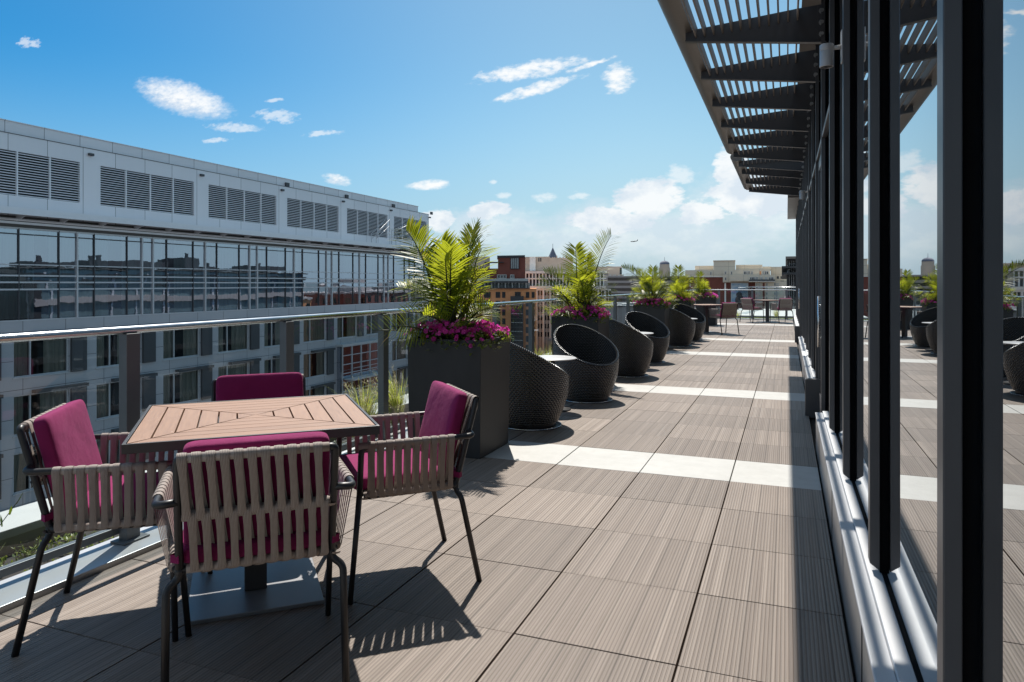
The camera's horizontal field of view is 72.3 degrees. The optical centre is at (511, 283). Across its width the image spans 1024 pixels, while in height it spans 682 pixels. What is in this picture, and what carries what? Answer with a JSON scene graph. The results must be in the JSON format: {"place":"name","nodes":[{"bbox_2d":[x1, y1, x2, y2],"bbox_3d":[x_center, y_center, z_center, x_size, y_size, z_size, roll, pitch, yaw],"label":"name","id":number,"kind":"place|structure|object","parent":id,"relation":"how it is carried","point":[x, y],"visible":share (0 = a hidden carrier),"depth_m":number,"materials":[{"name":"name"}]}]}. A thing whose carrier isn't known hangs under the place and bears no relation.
{"place":"outdoors","nodes":[
{"label":"outdoors","id":0,"kind":"place"},
{"bbox_2d":[0,118,433,511],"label":"hotel","id":1,"kind":"structure","parent":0,"point":[97,233],"depth_m":45.37,"materials":[{"name":"silver metal"}]},
{"bbox_2d":[0,394,3,439],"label":"window","id":2,"kind":"structure","parent":1,"relation":"in","point":[1,396],"depth_m":35.28,"materials":[{"name":"grey glass"}]},
{"bbox_2d":[0,454,3,498],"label":"window","id":3,"kind":"structure","parent":1,"relation":"in","point":[1,455],"depth_m":35.28,"materials":[{"name":"grey glass"}]},
{"bbox_2d":[12,445,48,495],"bbox_3d":[-24.901,9.740,37.830,0.570,2.320,4.020,0,0,21],"label":"window","id":4,"kind":"structure","parent":1,"relation":"in","point":[19,479],"depth_m":36.55,"materials":[{"name":"grey glass"}]},
{"bbox_2d":[0,226,77,321],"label":"window","id":5,"kind":"structure","parent":1,"relation":"in","point":[17,264],"depth_m":37.10,"materials":[{"name":"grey glass"}]},
{"bbox_2d":[12,337,86,379],"bbox_3d":[-25.003,3.850,37.873,0.407,2.140,4.027,0,0,23],"label":"window","id":6,"kind":"structure","parent":1,"relation":"in","point":[53,349],"depth_m":38.22,"materials":[{"name":"glass"}]},
{"bbox_2d":[12,382,88,437],"bbox_3d":[-24.901,6.750,37.830,0.570,2.320,4.020,0,0,21],"label":"window","id":7,"kind":"structure","parent":1,"relation":"in","point":[50,397],"depth_m":37.90,"materials":[{"name":"glass"}]},
{"bbox_2d":[73,232,142,317],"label":"window","id":8,"kind":"structure","parent":1,"relation":"in","point":[93,266],"depth_m":41.03,"materials":[{"name":"grey glass"}]},
{"bbox_2d":[96,332,155,368],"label":"window","id":9,"kind":"structure","parent":1,"relation":"in","point":[148,338],"depth_m":43.16,"materials":[{"name":"glass"}]},
{"bbox_2d":[96,428,155,463],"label":"window","id":10,"kind":"structure","parent":1,"relation":"in","point":[116,430],"depth_m":41.19,"materials":[{"name":"glass"}]},
{"bbox_2d":[96,373,157,420],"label":"window","id":11,"kind":"structure","parent":1,"relation":"in","point":[103,390],"depth_m":41.34,"materials":[{"name":"glass"}]},
{"bbox_2d":[138,236,153,314],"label":"window","id":12,"kind":"structure","parent":1,"relation":"in","point":[146,242],"depth_m":43.89,"materials":[{"name":"glass"}]},
{"bbox_2d":[149,237,205,314],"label":"window","id":13,"kind":"structure","parent":1,"relation":"in","point":[187,268],"depth_m":46.46,"materials":[{"name":"grey glass"}]},
{"bbox_2d":[163,327,211,360],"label":"window","id":14,"kind":"structure","parent":1,"relation":"in","point":[190,336],"depth_m":46.95,"materials":[{"name":"glass"}]},
{"bbox_2d":[163,365,213,403],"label":"window","id":15,"kind":"structure","parent":1,"relation":"in","point":[189,377],"depth_m":46.96,"materials":[{"name":"glass"}]},
{"bbox_2d":[202,241,249,311],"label":"window","id":16,"kind":"structure","parent":1,"relation":"in","point":[232,277],"depth_m":50.33,"materials":[{"name":"glass"}]},
{"bbox_2d":[218,324,259,353],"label":"window","id":17,"kind":"structure","parent":1,"relation":"in","point":[239,333],"depth_m":51.30,"materials":[{"name":"glass"}]},
{"bbox_2d":[218,358,260,376],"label":"window","id":18,"kind":"structure","parent":1,"relation":"in","point":[240,367],"depth_m":51.14,"materials":[{"name":"glass"}]},
{"bbox_2d":[246,244,257,309],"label":"window","id":19,"kind":"structure","parent":1,"relation":"in","point":[252,249],"depth_m":52.56,"materials":[{"name":"glass"}]},
{"bbox_2d":[254,245,294,308],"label":"window","id":20,"kind":"structure","parent":1,"relation":"in","point":[284,278],"depth_m":54.72,"materials":[{"name":"glass"}]},
{"bbox_2d":[264,321,299,347],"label":"window","id":21,"kind":"structure","parent":1,"relation":"in","point":[296,323],"depth_m":55.05,"materials":[{"name":"glass"}]},
{"bbox_2d":[264,352,300,372],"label":"window","id":22,"kind":"structure","parent":1,"relation":"in","point":[296,355],"depth_m":55.13,"materials":[{"name":"glass"}]},
{"bbox_2d":[291,248,326,307],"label":"window","id":23,"kind":"structure","parent":1,"relation":"in","point":[313,278],"depth_m":59.02,"materials":[{"name":"glass"}]},
{"bbox_2d":[303,318,333,343],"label":"window","id":24,"kind":"structure","parent":1,"relation":"in","point":[314,330],"depth_m":59.92,"materials":[{"name":"glass"}]},
{"bbox_2d":[304,348,335,378],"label":"window","id":25,"kind":"structure","parent":1,"relation":"in","point":[329,351],"depth_m":60.09,"materials":[{"name":"glass"}]},
{"bbox_2d":[306,382,335,395],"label":"window","id":26,"kind":"structure","parent":1,"relation":"in","point":[318,388],"depth_m":60.28,"materials":[{"name":"glass"}]},
{"bbox_2d":[323,250,332,305],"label":"window","id":27,"kind":"structure","parent":1,"relation":"in","point":[328,254],"depth_m":61.23,"materials":[{"name":"glass"}]},
{"bbox_2d":[329,250,359,305],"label":"window","id":28,"kind":"structure","parent":1,"relation":"in","point":[350,282],"depth_m":63.69,"materials":[{"name":"glass"}]},
{"bbox_2d":[337,316,363,338],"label":"window","id":29,"kind":"structure","parent":1,"relation":"in","point":[360,319],"depth_m":64.39,"materials":[{"name":"glass"}]},
{"bbox_2d":[336,339,377,404],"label":"window","id":30,"kind":"structure","parent":1,"relation":"in","point":[351,355],"depth_m":64.05,"materials":[{"name":"glass"}]},
{"bbox_2d":[357,252,383,303],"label":"window","id":31,"kind":"structure","parent":1,"relation":"in","point":[374,263],"depth_m":67.73,"materials":[{"name":"glass"}]},
{"bbox_2d":[366,314,389,335],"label":"window","id":32,"kind":"structure","parent":1,"relation":"in","point":[371,318],"depth_m":67.71,"materials":[{"name":"glass"}]},
{"bbox_2d":[381,254,388,302],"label":"window","id":33,"kind":"structure","parent":1,"relation":"in","point":[386,256],"depth_m":69.68,"materials":[{"name":"glass"}]},
{"bbox_2d":[371,219,415,245],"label":"roof ladder","id":34,"kind":"object","parent":1,"relation":"on","point":[389,231],"visible":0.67,"depth_m":68.70,"materials":[{"name":"silver metal"}]},
{"bbox_2d":[385,254,409,302],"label":"window","id":35,"kind":"structure","parent":1,"relation":"in","point":[395,267],"depth_m":71.47,"materials":[{"name":"glass"}]},
{"bbox_2d":[392,365,407,389],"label":"window","id":36,"kind":"structure","parent":1,"relation":"in","point":[400,369],"depth_m":72.65,"materials":[{"name":"grey glass"}]},
{"bbox_2d":[392,336,411,361],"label":"window","id":37,"kind":"structure","parent":1,"relation":"in","point":[398,354],"depth_m":72.26,"materials":[{"name":"glass"}]},
{"bbox_2d":[392,312,412,331],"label":"window","id":38,"kind":"structure","parent":1,"relation":"in","point":[410,314],"depth_m":73.02,"materials":[{"name":"grey glass"}]},
{"bbox_2d":[410,256,427,301],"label":"window","id":39,"kind":"structure","parent":1,"relation":"in","point":[411,298],"depth_m":75.14,"materials":[{"name":"blue glass"}]},
{"bbox_2d":[415,311,433,328],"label":"window","id":40,"kind":"structure","parent":1,"relation":"in","point":[421,315],"depth_m":76.94,"materials":[{"name":"grey glass"}]},
{"bbox_2d":[0,0,801,281],"label":"sky","id":41,"kind":"structure","parent":0,"point":[554,124],"materials":[{"name":"blue"}]},
{"bbox_2d":[0,319,853,681],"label":"deck paving","id":42,"kind":"structure","parent":0,"point":[596,575],"depth_m":3.12,"materials":[{"name":"brown wood"}]},
{"bbox_2d":[11,399,212,657],"bbox_3d":[-1.574,0.910,2.836,0.600,0.845,0.626,0,0,-15],"label":"armchair","id":43,"kind":"object","parent":42,"relation":"on","point":[90,488],"visible":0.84,"depth_m":2.58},
{"bbox_2d":[121,394,379,624],"bbox_3d":[-1.115,0.949,3.047,0.914,0.762,0.874,0,0,-22],"label":"dining table","id":44,"kind":"object","parent":42,"relation":"on","point":[225,594],"visible":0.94,"depth_m":2.96,"materials":[{"name":"brown wood"}]},
{"bbox_2d":[151,431,355,681],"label":"armchair","id":45,"kind":"object","parent":42,"relation":"on","point":[231,503],"visible":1,"depth_m":2.23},
{"bbox_2d":[211,372,329,440],"bbox_3d":[-1.280,0.910,3.599,0.626,0.845,0.600,0,0,-23],"label":"armchair","id":46,"kind":"object","parent":42,"relation":"on","point":[254,386],"visible":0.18,"depth_m":3.76,"materials":[{"name":"fabric"}]},
{"bbox_2d":[337,381,481,604],"bbox_3d":[-0.511,0.910,3.276,0.600,0.845,0.626,0,0,-22],"label":"armchair","id":47,"kind":"object","parent":42,"relation":"on","point":[423,460],"visible":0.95,"depth_m":3.09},
{"bbox_2d":[407,335,509,458],"bbox_3d":[-0.420,0.880,5.685,0.636,0.900,0.604,0,0,21],"label":"planter","id":48,"kind":"object","parent":42,"relation":"on","point":[482,374],"visible":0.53,"depth_m":5.45,"materials":[{"name":"black metal"}]},
{"bbox_2d":[400,319,437,338],"bbox_3d":[-0.695,0.381,5.623,0.292,0.221,0.354,0,0,21],"label":"coleus","id":49,"kind":"object","parent":48,"relation":"on","point":[424,323],"visible":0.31,"depth_m":5.62,"materials":[{"name":"green plant"}]},
{"bbox_2d":[368,216,501,351],"bbox_3d":[-0.629,-0.009,5.652,1.134,1.152,1.217,0,0,1],"label":"palm","id":50,"kind":"object","parent":48,"relation":"on","point":[445,294],"visible":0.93,"depth_m":5.65,"materials":[{"name":"green plant"}]},
{"bbox_2d":[402,318,513,355],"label":"petunias","id":51,"kind":"object","parent":48,"relation":"on","point":[479,329],"visible":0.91,"depth_m":5.47,"materials":[{"name":"purple plant"}]},
{"bbox_2d":[508,342,569,430],"bbox_3d":[0.160,0.906,6.605,0.766,0.848,0.749,0,0,-27],"label":"wicker chair","id":52,"kind":"object","parent":42,"relation":"on","point":[538,389],"visible":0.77,"depth_m":6.29,"materials":[{"name":"wicker"}]},
{"bbox_2d":[539,355,575,411],"bbox_3d":[0.434,1.055,7.412,0.494,0.550,0.494,0,0,21],"label":"side table","id":53,"kind":"object","parent":42,"relation":"on","point":[552,358],"visible":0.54,"depth_m":7.39,"materials":[{"name":"metal"}]},
{"bbox_2d":[552,315,608,354],"bbox_3d":[0.929,0.880,9.431,0.636,0.900,0.604,0,0,21],"label":"planter","id":54,"kind":"object","parent":42,"relation":"on","point":[601,328],"visible":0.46,"depth_m":9.19,"materials":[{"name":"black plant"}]},
{"bbox_2d":[537,229,619,319],"bbox_3d":[0.894,-0.142,9.420,1.165,1.262,0.982,0,0,21],"label":"palm","id":55,"kind":"object","parent":54,"relation":"on","point":[584,278],"visible":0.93,"depth_m":9.41,"materials":[{"name":"green plant"}]},
{"bbox_2d":[549,305,611,324],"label":"petunias","id":56,"kind":"object","parent":54,"relation":"on","point":[596,311],"visible":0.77,"depth_m":9.22,"materials":[{"name":"purple plant"}]},
{"bbox_2d":[553,324,618,402],"bbox_3d":[0.853,0.906,8.076,0.749,0.848,0.766,0,0,-27],"label":"wicker chair","id":57,"kind":"object","parent":42,"relation":"on","point":[591,370],"visible":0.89,"depth_m":7.90,"materials":[{"name":"wicker"}]},
{"bbox_2d":[609,318,652,377],"bbox_3d":[1.668,0.906,10.182,0.766,0.848,0.749,0,0,-24],"label":"wicker chair","id":58,"kind":"object","parent":42,"relation":"on","point":[634,347],"visible":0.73,"depth_m":9.87,"materials":[{"name":"wicker"}]},
{"bbox_2d":[625,311,669,363],"bbox_3d":[2.303,0.906,11.943,0.749,0.848,0.766,0,0,-29],"label":"wicker chair","id":59,"kind":"object","parent":42,"relation":"on","point":[659,338],"visible":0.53,"depth_m":12.15,"materials":[{"name":"wicker"}]},
{"bbox_2d":[633,304,669,347],"bbox_3d":[2.860,0.880,14.345,0.636,0.900,0.604,0,0,21],"label":"planter","id":60,"kind":"object","parent":42,"relation":"on","point":[660,314],"visible":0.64,"depth_m":14.05,"materials":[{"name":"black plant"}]},
{"bbox_2d":[621,262,679,306],"bbox_3d":[2.905,0.052,14.432,1.277,1.030,1.176,0,0,-15],"label":"palm","id":61,"kind":"object","parent":60,"relation":"on","point":[647,280],"visible":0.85,"depth_m":14.31,"materials":[{"name":"green plant"}]},
{"bbox_2d":[632,298,670,308],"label":"petunias","id":62,"kind":"object","parent":60,"relation":"on","point":[657,301],"visible":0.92,"depth_m":14.15,"materials":[{"name":"purple plant"}]},
{"bbox_2d":[485,323,820,489],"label":"deck paving pale bands","id":63,"kind":"object","parent":42,"relation":"on","point":[793,476],"visible":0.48,"depth_m":5.30,"materials":[{"name":"concrete"}]},
{"bbox_2d":[669,301,693,307],"bbox_3d":[4.202,0.880,17.578,0.636,0.900,0.604,0,0,21],"label":"planter","id":64,"kind":"object","parent":42,"relation":"on","point":[685,303],"visible":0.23,"depth_m":17.28,"materials":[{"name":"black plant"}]},
{"bbox_2d":[665,294,694,304],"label":"petunias","id":65,"kind":"object","parent":64,"relation":"on","point":[693,299],"visible":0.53,"depth_m":17.36,"materials":[{"name":"purple plant"}]},
{"bbox_2d":[660,264,700,302],"bbox_3d":[4.160,0.022,17.521,1.143,1.061,0.998,0,0,0],"label":"palm","id":66,"kind":"object","parent":64,"relation":"on","point":[682,290],"visible":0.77,"depth_m":17.54,"materials":[{"name":"green plant"}]},
{"bbox_2d":[669,308,695,346],"bbox_3d":[3.547,0.906,15.030,0.766,0.848,0.749,0,0,-27],"label":"wicker chair","id":67,"kind":"object","parent":42,"relation":"on","point":[682,328],"visible":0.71,"depth_m":14.71,"materials":[{"name":"wicker"}]},
{"bbox_2d":[673,304,705,340],"bbox_3d":[4.166,0.906,16.476,0.749,0.848,0.766,0,0,-27],"label":"wicker chair","id":68,"kind":"object","parent":42,"relation":"on","point":[692,312],"visible":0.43,"depth_m":16.66,"materials":[{"name":"wicker"}]},
{"bbox_2d":[696,297,717,324],"bbox_3d":[6.301,0.880,22.663,0.636,0.900,0.604,0,0,21],"label":"planter","id":69,"kind":"object","parent":42,"relation":"on","point":[707,300],"visible":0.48,"depth_m":22.36,"materials":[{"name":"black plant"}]},
{"bbox_2d":[690,270,710,296],"bbox_3d":[6.059,0.020,22.745,0.800,0.930,0.812,0,0,-29],"label":"palm","id":70,"kind":"object","parent":69,"relation":"on","point":[702,283],"visible":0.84,"depth_m":22.76,"materials":[{"name":"green plant"}]},
{"bbox_2d":[695,292,718,299],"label":"petunias","id":71,"kind":"object","parent":69,"relation":"on","point":[707,294],"visible":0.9,"depth_m":22.46,"materials":[{"name":"pink plant"}]},
{"bbox_2d":[694,304,720,332],"bbox_3d":[5.296,0.949,19.137,0.914,0.762,0.874,0,0,-23],"label":"dining table","id":72,"kind":"object","parent":42,"relation":"on","point":[705,306],"visible":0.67,"depth_m":19.09,"materials":[{"name":"brown metal"}]},
{"bbox_2d":[708,302,738,334],"bbox_3d":[5.617,0.910,18.576,0.626,0.845,0.600,0,0,-20],"label":"armchair","id":73,"kind":"object","parent":42,"relation":"on","point":[728,309],"visible":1,"depth_m":18.37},
{"bbox_2d":[740,298,763,322],"bbox_3d":[8.291,0.910,24.241,0.600,0.845,0.626,0,0,-33],"label":"armchair","id":74,"kind":"object","parent":42,"relation":"on","point":[747,303],"visible":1,"depth_m":24.08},
{"bbox_2d":[753,300,778,321],"bbox_3d":[8.925,0.949,24.481,0.914,0.762,0.874,0,0,-23],"label":"dining table","id":75,"kind":"object","parent":42,"relation":"on","point":[767,310],"visible":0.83,"depth_m":24.43,"materials":[{"name":"brown metal"}]},
{"bbox_2d":[770,298,793,322],"bbox_3d":[9.191,0.910,23.835,0.626,0.845,0.600,0,0,-9],"label":"armchair","id":76,"kind":"object","parent":42,"relation":"on","point":[785,304],"visible":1,"depth_m":23.62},
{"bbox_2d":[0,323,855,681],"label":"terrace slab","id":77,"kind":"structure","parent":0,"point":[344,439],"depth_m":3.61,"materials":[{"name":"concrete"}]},
{"bbox_2d":[0,353,551,555],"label":"parapet","id":78,"kind":"structure","parent":77,"relation":"on","point":[24,525],"depth_m":3.65,"materials":[{"name":"stone"}]},
{"bbox_2d":[0,318,792,614],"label":"kerb","id":79,"kind":"structure","parent":77,"relation":"on","point":[92,560],"depth_m":3.24,"materials":[{"name":"silver metal"}]},
{"bbox_2d":[0,289,795,577],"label":"glass railing","id":80,"kind":"object","parent":79,"relation":"on","point":[129,377],"visible":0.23,"depth_m":3.62,"materials":[{"name":"metal"}]},
{"bbox_2d":[741,315,792,318],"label":"parapet","id":81,"kind":"structure","parent":77,"relation":"on","point":[762,316],"depth_m":27.16,"materials":[{"name":"stone"}]},
{"bbox_2d":[794,0,1023,681],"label":"glass facade","id":82,"kind":"structure","parent":77,"relation":"on","point":[909,326],"depth_m":1.81,"materials":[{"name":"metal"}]},
{"bbox_2d":[657,0,826,161],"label":"sunshade","id":83,"kind":"object","parent":82,"relation":"attached to","point":[785,140],"visible":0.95,"depth_m":7.33,"materials":[{"name":"grey metal"}]},
{"bbox_2d":[730,154,803,195],"bbox_3d":[5.500,-2.264,14.949,1.306,0.412,4.347,0,0,21],"label":"sunshade","id":84,"kind":"object","parent":82,"relation":"attached to","point":[782,177],"visible":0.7,"depth_m":14.06,"materials":[{"name":"grey metal"}]},
{"bbox_2d":[799,190,807,199],"bbox_3d":[3.966,-1.238,9.521,0.112,0.184,0.069,0,0,21],"label":"wall lamp","id":85,"kind":"object","parent":82,"relation":"attached to","point":[802,194],"visible":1,"depth_m":9.50,"materials":[{"name":"grey metal"}]},
{"bbox_2d":[817,155,828,412],"bbox_3d":[2.902,0.040,6.582,0.104,2.540,1.184,0,0,21],"label":"door","id":86,"kind":"structure","parent":82,"relation":"in","point":[819,164],"depth_m":7.05,"materials":[{"name":"metal"}]},
{"bbox_2d":[820,29,842,68],"bbox_3d":[1.686,-1.238,3.702,0.112,0.184,0.069,0,0,21],"label":"wall lamp","id":87,"kind":"object","parent":82,"relation":"attached to","point":[827,55],"visible":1,"depth_m":3.68,"materials":[{"name":"grey metal"}]},
{"bbox_2d":[456,255,536,353],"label":"apartment building","id":88,"kind":"structure","parent":0,"point":[509,283],"depth_m":215.59,"materials":[{"name":"concrete"}]},
{"bbox_2d":[510,258,518,268],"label":"window","id":89,"kind":"structure","parent":88,"relation":"in","point":[514,262],"depth_m":216.41,"materials":[{"name":"glass"}]},
{"bbox_2d":[511,300,522,346],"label":"bay window","id":90,"kind":"structure","parent":88,"relation":"in","point":[516,309],"depth_m":212.43,"materials":[{"name":"glass"}]},
{"bbox_2d":[602,302,646,323],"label":"building","id":91,"kind":"structure","parent":0,"point":[621,310],"depth_m":152.04,"materials":[{"name":"grey concrete"}]},
{"bbox_2d":[594,266,684,301],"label":"office building","id":92,"kind":"structure","parent":0,"point":[618,278],"depth_m":333.97,"materials":[{"name":"grey concrete"}]},
{"bbox_2d":[607,298,632,301],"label":"window","id":93,"kind":"structure","parent":92,"relation":"in","point":[618,299],"depth_m":334.03,"materials":[{"name":"glass"}]},
{"bbox_2d":[607,288,671,290],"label":"window","id":94,"kind":"structure","parent":92,"relation":"in","point":[618,289],"depth_m":333.30,"materials":[{"name":"glass"}]},
{"bbox_2d":[608,283,680,285],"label":"window","id":95,"kind":"structure","parent":92,"relation":"in","point":[618,284],"depth_m":333.22,"materials":[{"name":"glass"}]},
{"bbox_2d":[608,277,683,280],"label":"window","id":96,"kind":"structure","parent":92,"relation":"in","point":[614,278],"depth_m":332.73,"materials":[{"name":"glass"}]},
{"bbox_2d":[659,257,669,275],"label":"dome tower","id":97,"kind":"structure","parent":0,"point":[664,267],"depth_m":452.41,"materials":[{"name":"grey stone"}]},
{"bbox_2d":[685,260,786,308],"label":"apartment building","id":98,"kind":"structure","parent":0,"point":[724,274],"depth_m":285.88,"materials":[{"name":"concrete"}]},
{"bbox_2d":[731,283,747,302],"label":"window","id":99,"kind":"structure","parent":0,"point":[736,295],"depth_m":284.96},
{"bbox_2d":[737,308,795,315],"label":"next terrace slab","id":100,"kind":"structure","parent":0,"point":[760,312],"depth_m":35.23,"materials":[{"name":"concrete"}]},
{"bbox_2d":[738,287,795,304],"bbox_3d":[13.791,0.799,37.238,7.263,1.262,3.351,0,0,-22],"label":"glass railing","id":101,"kind":"object","parent":100,"relation":"on","point":[769,287],"visible":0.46,"depth_m":38.33,"materials":[{"name":"metal"}]},
{"bbox_2d":[782,256,795,308],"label":"glass building","id":102,"kind":"structure","parent":0,"point":[789,271],"depth_m":46.37,"materials":[{"name":"black glass"}]},
{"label":"planting bed soil","id":103,"kind":"structure","parent":0,"visible":0},
{"bbox_2d":[0,491,23,548],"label":"bed plant","id":104,"kind":"object","parent":103,"relation":"on","point":[9,513],"visible":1,"depth_m":3.18,"materials":[{"name":"green plant"}]},
{"bbox_2d":[11,536,40,558],"bbox_3d":[-2.393,1.318,3.462,0.100,0.117,0.128,0,0,41],"label":"bed plant","id":105,"kind":"object","parent":103,"relation":"on","point":[25,553],"visible":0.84,"depth_m":3.47,"materials":[{"name":"green plant"}]},
{"bbox_2d":[328,374,400,437],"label":"feather grass","id":106,"kind":"object","parent":103,"relation":"on","point":[364,402],"depth_m":6.08,"materials":[{"name":"plant"}]},
{"bbox_2d":[342,363,407,422],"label":"feather grass","id":107,"kind":"object","parent":103,"relation":"on","point":[396,402],"depth_m":6.50,"materials":[{"name":"plant"}]},
{"bbox_2d":[0,317,792,571],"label":"ground cover","id":108,"kind":"object","parent":103,"relation":"on","point":[28,552],"visible":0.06,"depth_m":3.62,"materials":[{"name":"green plant"}]},
{"bbox_2d":[534,347,551,354],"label":"feather grass","id":109,"kind":"object","parent":103,"relation":"on","point":[543,351],"depth_m":10.32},
{"label":"ground","id":110,"kind":"structure","parent":0,"visible":0},
{"bbox_2d":[547,338,551,352],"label":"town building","id":111,"kind":"structure","parent":110,"relation":"on","point":[549,342],"depth_m":236.56,"materials":[{"name":"brown concrete"}]},
{"bbox_2d":[549,248,556,257],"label":"church steeple","id":112,"kind":"object","parent":110,"relation":"on","point":[552,254],"visible":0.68,"depth_m":439.59,"materials":[{"name":"metal"}]},
{"bbox_2d":[525,256,610,354],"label":"office building","id":113,"kind":"structure","parent":110,"relation":"on","point":[534,268],"depth_m":245.26,"materials":[{"name":"grey concrete"}]},
{"bbox_2d":[787,195,798,218],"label":"terrace building","id":114,"kind":"structure","parent":110,"relation":"on","point":[792,205],"depth_m":18.97,"materials":[{"name":"beige metal"}]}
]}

